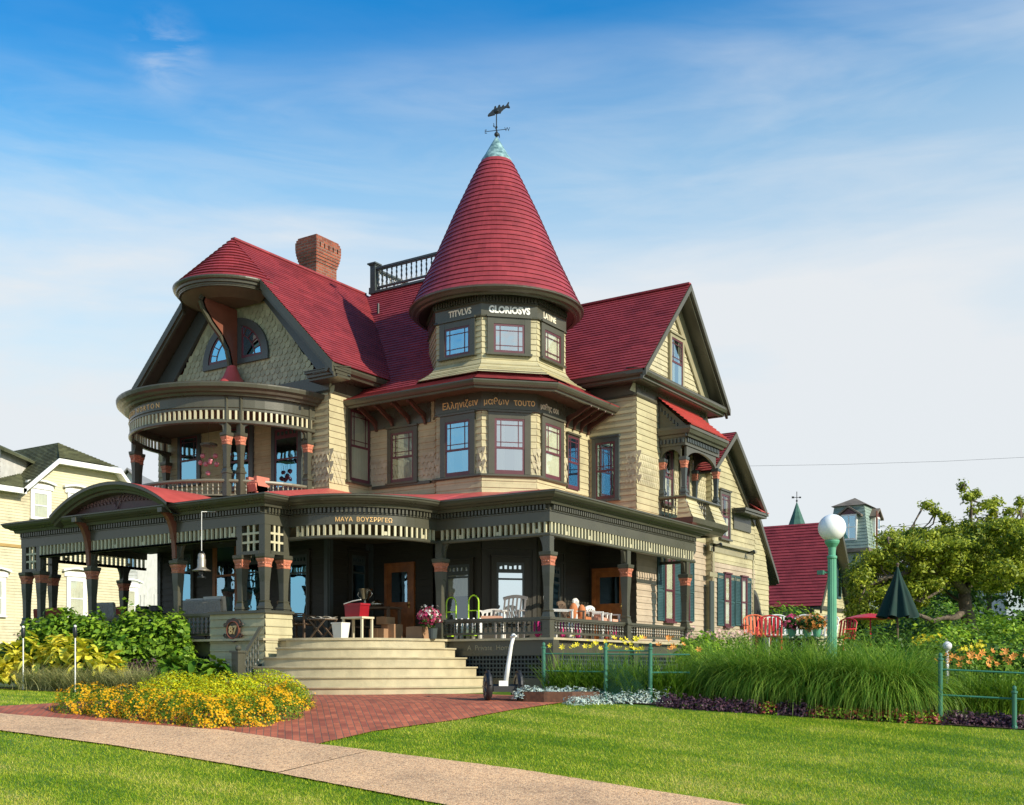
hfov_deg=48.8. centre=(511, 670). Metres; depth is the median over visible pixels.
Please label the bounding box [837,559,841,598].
window frame
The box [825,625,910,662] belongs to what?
garden shrub
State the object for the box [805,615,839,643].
metal chair
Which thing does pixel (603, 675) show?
daylily
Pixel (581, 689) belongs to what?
dusty miller
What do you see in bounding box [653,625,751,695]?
maiden grass
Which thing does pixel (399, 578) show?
door
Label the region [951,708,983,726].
purple edging plant
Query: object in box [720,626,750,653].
pale perennial
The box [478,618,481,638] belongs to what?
white jug
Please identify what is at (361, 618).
side table
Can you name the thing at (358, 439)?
window
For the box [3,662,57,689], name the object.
striped grass
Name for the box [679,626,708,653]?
pale perennial
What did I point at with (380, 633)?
cardboard box
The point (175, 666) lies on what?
broadleaf plant
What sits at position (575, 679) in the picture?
daylily
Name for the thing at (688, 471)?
window
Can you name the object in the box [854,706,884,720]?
red edging plant
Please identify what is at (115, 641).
hydrangea
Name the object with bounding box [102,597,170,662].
hydrangea
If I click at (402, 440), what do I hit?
window
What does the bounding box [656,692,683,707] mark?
purple edging plant
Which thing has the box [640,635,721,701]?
daylily
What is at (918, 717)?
red edging plant
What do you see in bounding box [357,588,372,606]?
silver urn
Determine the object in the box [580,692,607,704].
silver groundcover
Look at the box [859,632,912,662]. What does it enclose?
garden shrub
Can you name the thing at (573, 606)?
throw pillow
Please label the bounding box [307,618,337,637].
folding table
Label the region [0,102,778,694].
victorian house
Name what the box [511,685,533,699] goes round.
dusty miller
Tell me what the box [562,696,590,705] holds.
silver groundcover
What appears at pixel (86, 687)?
yellow daisy clump
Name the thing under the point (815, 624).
flower pot
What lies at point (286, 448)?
window
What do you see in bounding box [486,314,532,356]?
attic window
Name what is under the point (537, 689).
dusty miller
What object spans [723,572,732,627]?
window
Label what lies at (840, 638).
garden shrub
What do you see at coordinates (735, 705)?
purple edging plant
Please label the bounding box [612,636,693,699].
daylily
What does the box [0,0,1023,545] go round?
sky
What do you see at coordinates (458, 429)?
window
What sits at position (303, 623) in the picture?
garden bench
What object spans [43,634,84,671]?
hosta
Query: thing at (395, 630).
cardboard box
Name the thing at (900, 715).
red edging plant
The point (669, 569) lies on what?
window
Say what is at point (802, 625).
flower pot
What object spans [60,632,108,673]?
hosta
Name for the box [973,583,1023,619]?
distant house
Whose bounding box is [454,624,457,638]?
white jug
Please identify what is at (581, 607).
throw pillow
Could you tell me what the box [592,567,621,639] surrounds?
door
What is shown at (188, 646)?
hydrangea
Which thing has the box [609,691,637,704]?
silver groundcover
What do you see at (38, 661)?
hosta
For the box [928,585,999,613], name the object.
background tree
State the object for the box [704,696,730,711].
purple edging plant
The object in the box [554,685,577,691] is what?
dusty miller
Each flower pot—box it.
[417,606,442,638]
[780,613,802,653]
[794,613,816,655]
[805,613,826,657]
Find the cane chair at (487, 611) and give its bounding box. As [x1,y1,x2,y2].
[477,609,506,638]
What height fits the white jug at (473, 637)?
0.460 m
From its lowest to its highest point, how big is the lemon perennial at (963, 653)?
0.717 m
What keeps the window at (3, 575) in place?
in the yellow house at (50, 480)
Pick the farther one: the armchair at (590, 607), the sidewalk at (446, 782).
the armchair at (590, 607)
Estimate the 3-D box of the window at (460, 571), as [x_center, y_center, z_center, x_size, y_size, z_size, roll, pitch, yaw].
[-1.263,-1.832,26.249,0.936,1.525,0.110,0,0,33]
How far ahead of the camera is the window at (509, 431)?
26.02 m
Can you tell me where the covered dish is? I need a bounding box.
[370,600,383,606]
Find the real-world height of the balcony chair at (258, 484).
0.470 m
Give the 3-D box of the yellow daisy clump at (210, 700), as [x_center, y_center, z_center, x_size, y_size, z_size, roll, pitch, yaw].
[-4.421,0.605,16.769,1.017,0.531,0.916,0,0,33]
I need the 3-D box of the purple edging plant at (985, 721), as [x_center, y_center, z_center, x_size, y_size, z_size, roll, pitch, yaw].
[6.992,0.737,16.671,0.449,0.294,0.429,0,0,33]
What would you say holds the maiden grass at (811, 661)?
on the planting bed at (884, 719)
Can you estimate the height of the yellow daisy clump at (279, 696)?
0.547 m
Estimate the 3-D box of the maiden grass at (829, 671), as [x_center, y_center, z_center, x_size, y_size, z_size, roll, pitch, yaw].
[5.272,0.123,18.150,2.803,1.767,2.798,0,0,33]
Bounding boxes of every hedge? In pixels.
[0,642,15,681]
[847,617,931,646]
[932,608,1023,651]
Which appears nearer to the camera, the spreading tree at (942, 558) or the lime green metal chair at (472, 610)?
the lime green metal chair at (472, 610)
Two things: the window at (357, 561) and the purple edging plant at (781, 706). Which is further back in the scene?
the window at (357, 561)
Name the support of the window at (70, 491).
in the yellow house at (50, 480)
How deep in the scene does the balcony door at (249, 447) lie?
28.26 m
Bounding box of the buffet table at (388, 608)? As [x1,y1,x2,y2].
[351,606,402,637]
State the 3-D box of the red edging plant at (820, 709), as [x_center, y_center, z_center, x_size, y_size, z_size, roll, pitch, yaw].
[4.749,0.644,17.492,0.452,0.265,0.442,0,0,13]
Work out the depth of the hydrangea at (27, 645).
24.86 m
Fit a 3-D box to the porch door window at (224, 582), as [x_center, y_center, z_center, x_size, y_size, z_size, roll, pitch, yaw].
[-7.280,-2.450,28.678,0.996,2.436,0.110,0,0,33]
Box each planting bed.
[0,686,217,694]
[512,690,1023,728]
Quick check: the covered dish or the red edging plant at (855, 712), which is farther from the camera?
the covered dish
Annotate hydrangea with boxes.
[16,613,57,675]
[31,607,89,674]
[59,606,106,674]
[79,626,153,674]
[80,617,126,672]
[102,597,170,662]
[131,608,200,676]
[163,636,197,689]
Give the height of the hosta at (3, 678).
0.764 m
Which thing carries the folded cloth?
on the folding table at (319, 626)
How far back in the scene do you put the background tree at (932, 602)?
62.71 m
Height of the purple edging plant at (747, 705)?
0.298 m
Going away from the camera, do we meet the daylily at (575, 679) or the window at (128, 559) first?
the daylily at (575, 679)
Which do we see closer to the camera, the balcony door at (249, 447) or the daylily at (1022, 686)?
the daylily at (1022, 686)
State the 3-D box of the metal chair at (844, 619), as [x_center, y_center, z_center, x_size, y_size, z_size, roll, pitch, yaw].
[7.300,-0.719,25.043,0.577,0.895,0.514,0,0,-39]
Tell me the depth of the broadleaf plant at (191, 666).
22.13 m
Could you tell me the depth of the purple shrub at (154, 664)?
23.25 m
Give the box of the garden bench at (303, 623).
[277,600,316,637]
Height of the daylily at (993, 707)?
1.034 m
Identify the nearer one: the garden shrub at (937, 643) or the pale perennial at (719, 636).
the pale perennial at (719, 636)
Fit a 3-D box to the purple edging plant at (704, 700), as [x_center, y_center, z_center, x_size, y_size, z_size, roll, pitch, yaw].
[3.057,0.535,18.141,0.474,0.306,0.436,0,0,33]
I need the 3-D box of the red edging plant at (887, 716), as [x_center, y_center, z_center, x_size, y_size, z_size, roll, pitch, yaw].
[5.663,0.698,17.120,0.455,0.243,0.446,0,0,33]
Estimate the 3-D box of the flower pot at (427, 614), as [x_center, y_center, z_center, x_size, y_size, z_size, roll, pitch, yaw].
[-1.725,-1.000,23.282,0.575,0.711,0.461,0,0,33]
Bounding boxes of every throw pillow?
[569,603,577,618]
[578,604,585,616]
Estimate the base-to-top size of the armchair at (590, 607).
0.815 m
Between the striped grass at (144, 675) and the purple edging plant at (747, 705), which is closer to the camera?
the purple edging plant at (747, 705)
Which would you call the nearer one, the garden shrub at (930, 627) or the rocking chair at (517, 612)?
the rocking chair at (517, 612)
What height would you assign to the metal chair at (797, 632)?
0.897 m
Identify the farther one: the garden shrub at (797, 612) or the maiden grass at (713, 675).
the garden shrub at (797, 612)
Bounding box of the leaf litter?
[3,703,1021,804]
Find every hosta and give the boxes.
[0,640,33,677]
[0,657,21,686]
[18,630,61,673]
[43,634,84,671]
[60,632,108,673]
[84,649,129,685]
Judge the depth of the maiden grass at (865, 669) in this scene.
17.35 m
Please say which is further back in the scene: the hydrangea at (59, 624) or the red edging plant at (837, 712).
the hydrangea at (59, 624)
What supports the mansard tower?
on the lawn ground at (649, 707)
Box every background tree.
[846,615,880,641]
[899,593,944,623]
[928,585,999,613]
[944,514,1012,621]
[971,546,1023,615]
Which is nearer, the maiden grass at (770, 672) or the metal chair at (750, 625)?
the maiden grass at (770, 672)
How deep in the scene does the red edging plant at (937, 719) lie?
16.78 m
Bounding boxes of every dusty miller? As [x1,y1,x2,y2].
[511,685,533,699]
[527,685,546,691]
[542,686,560,691]
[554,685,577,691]
[571,686,592,691]
[584,686,603,697]
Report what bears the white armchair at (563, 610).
on the victorian house at (490, 412)
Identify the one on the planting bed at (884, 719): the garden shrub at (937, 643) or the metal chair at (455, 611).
the garden shrub at (937, 643)
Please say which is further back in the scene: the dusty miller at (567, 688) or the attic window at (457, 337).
the attic window at (457, 337)
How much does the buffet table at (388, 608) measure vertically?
0.820 m
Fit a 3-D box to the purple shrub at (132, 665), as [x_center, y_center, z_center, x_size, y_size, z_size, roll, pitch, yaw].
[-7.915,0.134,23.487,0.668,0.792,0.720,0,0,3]
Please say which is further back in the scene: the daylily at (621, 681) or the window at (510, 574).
the window at (510, 574)
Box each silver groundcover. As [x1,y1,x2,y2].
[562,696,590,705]
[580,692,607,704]
[593,693,622,704]
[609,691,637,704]
[625,689,655,703]
[642,688,667,703]
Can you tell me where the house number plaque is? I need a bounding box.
[223,618,243,641]
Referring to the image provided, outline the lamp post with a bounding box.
[817,514,845,654]
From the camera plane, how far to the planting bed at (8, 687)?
23.12 m
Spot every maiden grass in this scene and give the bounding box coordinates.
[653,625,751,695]
[656,622,786,702]
[679,619,823,705]
[702,626,845,710]
[738,628,880,716]
[762,628,895,718]
[781,627,961,720]
[813,620,987,724]
[841,630,988,718]
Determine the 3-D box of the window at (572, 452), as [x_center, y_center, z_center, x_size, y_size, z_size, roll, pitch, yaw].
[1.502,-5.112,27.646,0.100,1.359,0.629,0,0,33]
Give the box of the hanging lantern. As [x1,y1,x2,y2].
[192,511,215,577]
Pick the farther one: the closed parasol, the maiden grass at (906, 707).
the closed parasol
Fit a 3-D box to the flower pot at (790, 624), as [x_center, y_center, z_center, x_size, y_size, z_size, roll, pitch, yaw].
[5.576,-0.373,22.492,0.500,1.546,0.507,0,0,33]
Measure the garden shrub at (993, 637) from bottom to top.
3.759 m
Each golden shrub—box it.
[123,670,228,710]
[169,669,274,711]
[223,668,311,707]
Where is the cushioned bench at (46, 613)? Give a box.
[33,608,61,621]
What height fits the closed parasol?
2.877 m
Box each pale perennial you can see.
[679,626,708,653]
[695,629,720,650]
[709,627,735,653]
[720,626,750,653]
[732,629,762,655]
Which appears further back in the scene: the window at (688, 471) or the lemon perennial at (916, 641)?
the window at (688, 471)
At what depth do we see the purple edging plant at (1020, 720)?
16.46 m
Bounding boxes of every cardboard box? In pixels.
[369,628,387,637]
[376,616,394,624]
[381,624,402,637]
[406,626,428,638]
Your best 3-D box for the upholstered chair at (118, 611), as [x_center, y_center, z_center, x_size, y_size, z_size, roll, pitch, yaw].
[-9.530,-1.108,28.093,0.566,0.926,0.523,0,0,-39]
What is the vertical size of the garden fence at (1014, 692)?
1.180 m
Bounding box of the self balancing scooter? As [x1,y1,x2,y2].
[482,633,523,699]
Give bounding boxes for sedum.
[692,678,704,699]
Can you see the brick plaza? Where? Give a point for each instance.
(326, 718)
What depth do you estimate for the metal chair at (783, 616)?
24.29 m
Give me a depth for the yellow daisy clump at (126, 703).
17.14 m
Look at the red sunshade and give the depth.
27.42 m
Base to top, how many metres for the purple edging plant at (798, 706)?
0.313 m
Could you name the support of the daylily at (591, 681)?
on the planting bed at (884, 719)
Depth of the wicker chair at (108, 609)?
26.51 m
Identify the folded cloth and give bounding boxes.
[308,616,335,618]
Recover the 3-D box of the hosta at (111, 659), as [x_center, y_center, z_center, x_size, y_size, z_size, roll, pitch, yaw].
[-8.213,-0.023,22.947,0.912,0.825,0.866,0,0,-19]
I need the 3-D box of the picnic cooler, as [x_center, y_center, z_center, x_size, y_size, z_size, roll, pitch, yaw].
[-3.346,-1.330,24.334,0.502,0.370,0.352,0,0,33]
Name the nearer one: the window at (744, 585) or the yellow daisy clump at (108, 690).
the yellow daisy clump at (108, 690)
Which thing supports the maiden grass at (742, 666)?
on the planting bed at (884, 719)
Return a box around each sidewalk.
[0,713,368,771]
[279,750,743,804]
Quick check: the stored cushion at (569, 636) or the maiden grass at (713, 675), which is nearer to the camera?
the maiden grass at (713, 675)
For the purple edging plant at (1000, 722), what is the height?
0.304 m
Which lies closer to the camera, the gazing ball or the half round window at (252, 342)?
the gazing ball
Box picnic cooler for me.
[344,599,369,616]
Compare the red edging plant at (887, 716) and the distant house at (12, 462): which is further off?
the distant house at (12, 462)
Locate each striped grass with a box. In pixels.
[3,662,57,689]
[26,661,85,690]
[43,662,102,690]
[72,659,127,691]
[92,661,158,692]
[111,662,181,692]
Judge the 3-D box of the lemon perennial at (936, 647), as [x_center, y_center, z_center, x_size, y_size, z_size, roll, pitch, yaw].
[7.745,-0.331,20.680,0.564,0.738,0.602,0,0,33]
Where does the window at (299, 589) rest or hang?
in the victorian house at (490, 412)
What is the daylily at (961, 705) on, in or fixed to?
on the planting bed at (884, 719)
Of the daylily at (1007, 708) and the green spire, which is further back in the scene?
the green spire
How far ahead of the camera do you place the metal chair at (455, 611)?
24.57 m
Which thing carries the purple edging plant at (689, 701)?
on the planting bed at (884, 719)
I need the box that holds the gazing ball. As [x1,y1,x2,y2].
[942,641,951,682]
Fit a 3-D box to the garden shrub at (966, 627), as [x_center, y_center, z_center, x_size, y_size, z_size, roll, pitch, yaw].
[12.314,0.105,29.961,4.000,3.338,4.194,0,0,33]
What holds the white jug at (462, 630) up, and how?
on the victorian house at (490, 412)
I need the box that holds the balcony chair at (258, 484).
[245,476,268,493]
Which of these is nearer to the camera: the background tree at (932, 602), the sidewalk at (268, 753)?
the sidewalk at (268, 753)
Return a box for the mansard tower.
[831,498,883,608]
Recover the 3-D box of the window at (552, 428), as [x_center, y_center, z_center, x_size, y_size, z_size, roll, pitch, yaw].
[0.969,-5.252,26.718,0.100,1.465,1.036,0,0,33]
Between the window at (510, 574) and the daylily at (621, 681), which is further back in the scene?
the window at (510, 574)
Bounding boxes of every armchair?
[543,596,577,637]
[585,605,620,639]
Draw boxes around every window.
[0,567,11,616]
[25,479,56,518]
[62,567,86,615]
[63,484,85,497]
[128,559,135,570]
[128,578,142,611]
[175,433,201,487]
[183,550,194,599]
[203,318,269,371]
[212,546,236,610]
[246,549,259,609]
[270,419,303,490]
[288,549,311,621]
[345,407,371,486]
[347,548,369,619]
[385,423,418,485]
[437,315,476,361]
[438,410,476,477]
[445,557,474,623]
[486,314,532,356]
[487,409,531,474]
[490,555,530,623]
[539,319,565,368]
[540,413,565,481]
[541,560,564,624]
[565,431,581,490]
[590,434,620,501]
[661,450,674,508]
[663,558,676,623]
[668,330,685,386]
[678,450,690,512]
[680,597,691,622]
[718,488,732,541]
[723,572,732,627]
[739,575,748,627]
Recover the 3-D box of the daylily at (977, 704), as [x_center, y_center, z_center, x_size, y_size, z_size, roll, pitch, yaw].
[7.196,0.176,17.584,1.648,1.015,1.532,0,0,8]
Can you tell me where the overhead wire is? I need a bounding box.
[770,457,1021,465]
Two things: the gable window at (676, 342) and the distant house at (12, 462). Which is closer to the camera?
the gable window at (676, 342)
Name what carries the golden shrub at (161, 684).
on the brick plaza
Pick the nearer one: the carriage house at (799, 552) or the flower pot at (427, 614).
the flower pot at (427, 614)
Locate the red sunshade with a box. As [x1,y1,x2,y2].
[846,613,890,634]
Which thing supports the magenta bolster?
on the victorian house at (490, 412)
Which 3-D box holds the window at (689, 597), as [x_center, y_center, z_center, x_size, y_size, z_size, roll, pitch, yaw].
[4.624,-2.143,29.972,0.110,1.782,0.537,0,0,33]
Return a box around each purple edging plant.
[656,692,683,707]
[672,693,695,709]
[687,694,715,710]
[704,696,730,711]
[723,697,750,712]
[737,697,764,713]
[771,699,798,715]
[787,699,814,716]
[934,708,967,725]
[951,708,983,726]
[969,711,998,727]
[982,710,1017,727]
[1003,711,1023,728]
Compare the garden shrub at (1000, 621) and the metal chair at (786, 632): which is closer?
the metal chair at (786, 632)
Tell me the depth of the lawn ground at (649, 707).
14.43 m
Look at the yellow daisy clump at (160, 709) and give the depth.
16.86 m
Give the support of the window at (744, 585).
in the victorian house at (490, 412)
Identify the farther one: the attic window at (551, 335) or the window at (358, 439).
the window at (358, 439)
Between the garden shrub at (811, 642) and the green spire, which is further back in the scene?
the green spire
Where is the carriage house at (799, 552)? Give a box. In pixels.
[764,523,849,650]
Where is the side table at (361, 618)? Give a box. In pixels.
[341,616,373,637]
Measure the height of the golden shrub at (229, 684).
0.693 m
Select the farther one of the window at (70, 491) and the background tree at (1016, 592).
the background tree at (1016, 592)
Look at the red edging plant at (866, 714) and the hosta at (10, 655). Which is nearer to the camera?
the red edging plant at (866, 714)
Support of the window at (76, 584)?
in the yellow house at (50, 480)
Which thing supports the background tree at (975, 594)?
on the lawn ground at (649, 707)
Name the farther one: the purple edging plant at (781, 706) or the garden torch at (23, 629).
the garden torch at (23, 629)
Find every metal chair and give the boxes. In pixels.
[446,597,459,638]
[462,595,482,638]
[743,614,770,653]
[755,615,781,657]
[765,614,792,651]
[776,617,801,646]
[793,614,816,647]
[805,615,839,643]
[826,618,857,648]
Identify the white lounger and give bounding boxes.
[572,598,607,639]
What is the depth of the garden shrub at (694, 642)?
22.33 m
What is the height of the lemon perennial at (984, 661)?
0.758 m
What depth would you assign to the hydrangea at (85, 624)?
24.50 m
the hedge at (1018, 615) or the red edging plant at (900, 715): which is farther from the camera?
the hedge at (1018, 615)
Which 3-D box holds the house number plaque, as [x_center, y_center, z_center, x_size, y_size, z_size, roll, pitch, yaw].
[-5.708,-0.820,23.147,0.586,0.500,0.063,0,0,33]
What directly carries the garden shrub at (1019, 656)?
on the planting bed at (884, 719)
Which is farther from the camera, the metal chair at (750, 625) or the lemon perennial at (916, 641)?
the metal chair at (750, 625)
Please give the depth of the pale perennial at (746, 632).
22.68 m
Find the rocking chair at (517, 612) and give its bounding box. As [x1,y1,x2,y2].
[492,595,527,637]
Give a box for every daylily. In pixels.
[528,635,600,690]
[531,640,608,691]
[557,636,632,692]
[569,637,642,699]
[585,636,655,700]
[611,635,676,700]
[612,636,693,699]
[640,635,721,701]
[929,651,1011,714]
[943,649,1004,714]
[956,648,1021,714]
[968,648,1023,714]
[990,648,1023,714]
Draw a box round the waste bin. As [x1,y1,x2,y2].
[331,622,349,637]
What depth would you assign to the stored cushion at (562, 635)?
23.35 m
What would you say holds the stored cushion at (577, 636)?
on the victorian house at (490, 412)
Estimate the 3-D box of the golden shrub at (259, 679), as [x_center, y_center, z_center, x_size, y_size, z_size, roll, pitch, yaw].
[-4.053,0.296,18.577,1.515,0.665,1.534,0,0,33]
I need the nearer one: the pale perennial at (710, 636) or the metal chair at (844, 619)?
the pale perennial at (710, 636)
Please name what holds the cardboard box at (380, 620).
on the cardboard box at (395, 630)
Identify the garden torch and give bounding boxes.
[21,626,25,687]
[73,625,77,691]
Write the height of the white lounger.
0.955 m
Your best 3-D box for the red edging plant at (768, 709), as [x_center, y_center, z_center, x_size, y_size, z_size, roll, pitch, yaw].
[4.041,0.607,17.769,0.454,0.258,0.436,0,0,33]
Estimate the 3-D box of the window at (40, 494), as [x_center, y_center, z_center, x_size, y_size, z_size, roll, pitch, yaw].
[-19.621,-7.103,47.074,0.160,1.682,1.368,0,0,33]
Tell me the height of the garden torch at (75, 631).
1.390 m
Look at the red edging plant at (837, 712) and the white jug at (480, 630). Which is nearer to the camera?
the red edging plant at (837, 712)
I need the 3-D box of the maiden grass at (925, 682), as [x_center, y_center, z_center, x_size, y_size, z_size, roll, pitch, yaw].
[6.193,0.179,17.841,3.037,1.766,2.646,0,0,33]
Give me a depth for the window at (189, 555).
29.43 m
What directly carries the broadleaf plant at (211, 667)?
on the planting bed at (8, 687)
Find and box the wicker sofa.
[183,596,226,638]
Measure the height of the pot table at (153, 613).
0.720 m
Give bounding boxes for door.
[221,425,253,492]
[384,562,414,637]
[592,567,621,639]
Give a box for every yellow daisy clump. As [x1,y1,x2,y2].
[49,681,115,714]
[81,684,144,717]
[112,683,182,720]
[146,687,211,723]
[176,693,247,728]
[212,690,279,727]
[237,686,306,721]
[254,679,316,711]
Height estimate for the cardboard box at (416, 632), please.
0.272 m
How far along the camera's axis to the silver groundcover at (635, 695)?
18.81 m
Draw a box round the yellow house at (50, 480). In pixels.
[0,443,142,644]
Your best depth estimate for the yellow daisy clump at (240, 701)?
16.59 m
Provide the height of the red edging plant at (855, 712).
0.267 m
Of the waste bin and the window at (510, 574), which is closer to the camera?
the waste bin
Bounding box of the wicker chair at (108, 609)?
[97,602,118,624]
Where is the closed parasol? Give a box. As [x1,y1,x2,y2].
[876,563,919,642]
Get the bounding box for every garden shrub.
[672,630,728,669]
[769,601,823,648]
[772,635,841,662]
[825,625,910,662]
[837,632,877,663]
[849,604,963,653]
[859,592,1017,645]
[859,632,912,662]
[885,629,957,674]
[911,621,988,672]
[922,612,1023,674]
[935,632,1010,691]
[941,607,1023,668]
[955,641,1023,688]
[970,604,1023,678]
[988,638,1023,685]
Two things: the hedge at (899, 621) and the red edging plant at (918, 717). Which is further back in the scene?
the hedge at (899, 621)
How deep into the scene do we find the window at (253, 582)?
28.14 m
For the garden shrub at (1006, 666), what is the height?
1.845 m
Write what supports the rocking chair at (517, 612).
on the victorian house at (490, 412)
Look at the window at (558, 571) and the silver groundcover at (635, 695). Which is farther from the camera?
the window at (558, 571)
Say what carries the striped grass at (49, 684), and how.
on the planting bed at (8, 687)
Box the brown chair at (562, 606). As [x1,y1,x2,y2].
[556,601,591,638]
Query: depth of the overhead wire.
78.80 m
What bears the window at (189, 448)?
in the victorian house at (490, 412)
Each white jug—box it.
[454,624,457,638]
[460,618,463,638]
[466,618,469,638]
[471,618,475,638]
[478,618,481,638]
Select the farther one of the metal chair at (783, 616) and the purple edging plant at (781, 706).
the metal chair at (783, 616)
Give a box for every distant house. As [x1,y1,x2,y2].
[0,445,34,485]
[124,468,156,605]
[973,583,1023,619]
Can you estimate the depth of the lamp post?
19.13 m
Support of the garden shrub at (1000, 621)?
on the lawn ground at (649, 707)
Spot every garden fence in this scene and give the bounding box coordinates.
[541,642,689,702]
[937,653,1023,729]
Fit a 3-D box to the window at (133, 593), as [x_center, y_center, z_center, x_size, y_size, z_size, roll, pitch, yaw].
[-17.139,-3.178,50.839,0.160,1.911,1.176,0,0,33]
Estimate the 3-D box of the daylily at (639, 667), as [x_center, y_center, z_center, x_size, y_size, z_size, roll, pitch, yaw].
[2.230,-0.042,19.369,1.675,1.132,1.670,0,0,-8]
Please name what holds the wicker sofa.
on the victorian house at (490, 412)
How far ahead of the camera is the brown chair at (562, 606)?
24.59 m
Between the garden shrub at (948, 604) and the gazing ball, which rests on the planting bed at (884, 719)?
the gazing ball
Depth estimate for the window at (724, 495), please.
31.82 m
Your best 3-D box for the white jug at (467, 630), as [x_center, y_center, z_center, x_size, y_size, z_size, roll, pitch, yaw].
[-0.936,-0.875,24.022,0.090,0.460,0.090,0,0,33]
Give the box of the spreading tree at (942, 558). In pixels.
[838,478,1023,642]
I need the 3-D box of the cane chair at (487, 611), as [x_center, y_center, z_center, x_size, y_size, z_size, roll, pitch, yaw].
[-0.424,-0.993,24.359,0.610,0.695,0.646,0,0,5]
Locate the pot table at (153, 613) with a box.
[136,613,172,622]
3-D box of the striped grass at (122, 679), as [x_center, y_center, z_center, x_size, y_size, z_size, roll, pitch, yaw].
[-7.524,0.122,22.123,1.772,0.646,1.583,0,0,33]
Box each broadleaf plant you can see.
[149,654,187,680]
[172,655,217,686]
[194,654,231,686]
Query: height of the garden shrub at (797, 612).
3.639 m
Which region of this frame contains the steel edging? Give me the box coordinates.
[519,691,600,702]
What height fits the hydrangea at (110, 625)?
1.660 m
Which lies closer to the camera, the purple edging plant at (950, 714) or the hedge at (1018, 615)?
the purple edging plant at (950, 714)
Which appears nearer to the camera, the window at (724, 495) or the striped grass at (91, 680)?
the striped grass at (91, 680)
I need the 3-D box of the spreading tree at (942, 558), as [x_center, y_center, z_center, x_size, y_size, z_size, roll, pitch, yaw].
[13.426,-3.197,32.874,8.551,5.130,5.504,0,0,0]
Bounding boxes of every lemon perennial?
[907,634,932,661]
[921,634,949,667]
[949,644,978,678]
[962,640,992,676]
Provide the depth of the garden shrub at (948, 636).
25.84 m
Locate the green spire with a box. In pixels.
[789,492,804,524]
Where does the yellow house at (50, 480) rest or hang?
on the lawn ground at (649, 707)
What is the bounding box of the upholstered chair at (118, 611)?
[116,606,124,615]
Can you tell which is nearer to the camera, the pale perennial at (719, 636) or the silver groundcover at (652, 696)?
the silver groundcover at (652, 696)
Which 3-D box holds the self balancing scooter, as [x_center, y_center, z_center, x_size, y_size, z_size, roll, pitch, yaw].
[-0.151,-0.055,19.401,0.680,1.157,0.576,0,0,-12]
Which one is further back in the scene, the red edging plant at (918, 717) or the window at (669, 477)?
the window at (669, 477)
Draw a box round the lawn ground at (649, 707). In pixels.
[0,682,1023,804]
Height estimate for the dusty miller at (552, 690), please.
0.249 m
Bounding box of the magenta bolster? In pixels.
[533,621,540,636]
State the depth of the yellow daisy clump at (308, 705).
17.95 m
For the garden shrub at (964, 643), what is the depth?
21.80 m
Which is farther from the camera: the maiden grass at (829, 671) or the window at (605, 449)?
the window at (605, 449)
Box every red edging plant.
[753,701,782,714]
[804,704,829,717]
[821,704,850,718]
[835,705,867,719]
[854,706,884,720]
[870,708,898,721]
[889,708,914,722]
[907,709,932,723]
[923,709,950,724]
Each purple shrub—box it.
[121,658,142,676]
[134,658,168,675]
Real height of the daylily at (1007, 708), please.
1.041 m
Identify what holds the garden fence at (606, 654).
on the planting bed at (884, 719)
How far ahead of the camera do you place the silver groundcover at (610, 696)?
18.79 m
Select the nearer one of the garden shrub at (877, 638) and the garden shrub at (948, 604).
the garden shrub at (877, 638)
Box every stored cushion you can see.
[559,622,564,637]
[566,623,572,637]
[574,623,580,637]
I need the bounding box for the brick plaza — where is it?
[0,694,560,742]
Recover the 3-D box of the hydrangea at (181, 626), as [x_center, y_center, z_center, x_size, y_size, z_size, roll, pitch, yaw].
[-7.414,-0.394,24.027,1.745,1.853,1.405,0,0,33]
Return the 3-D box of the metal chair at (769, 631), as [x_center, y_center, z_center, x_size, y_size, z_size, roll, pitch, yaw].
[5.252,-0.693,23.065,0.514,0.897,0.576,0,0,16]
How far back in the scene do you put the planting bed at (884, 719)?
17.35 m

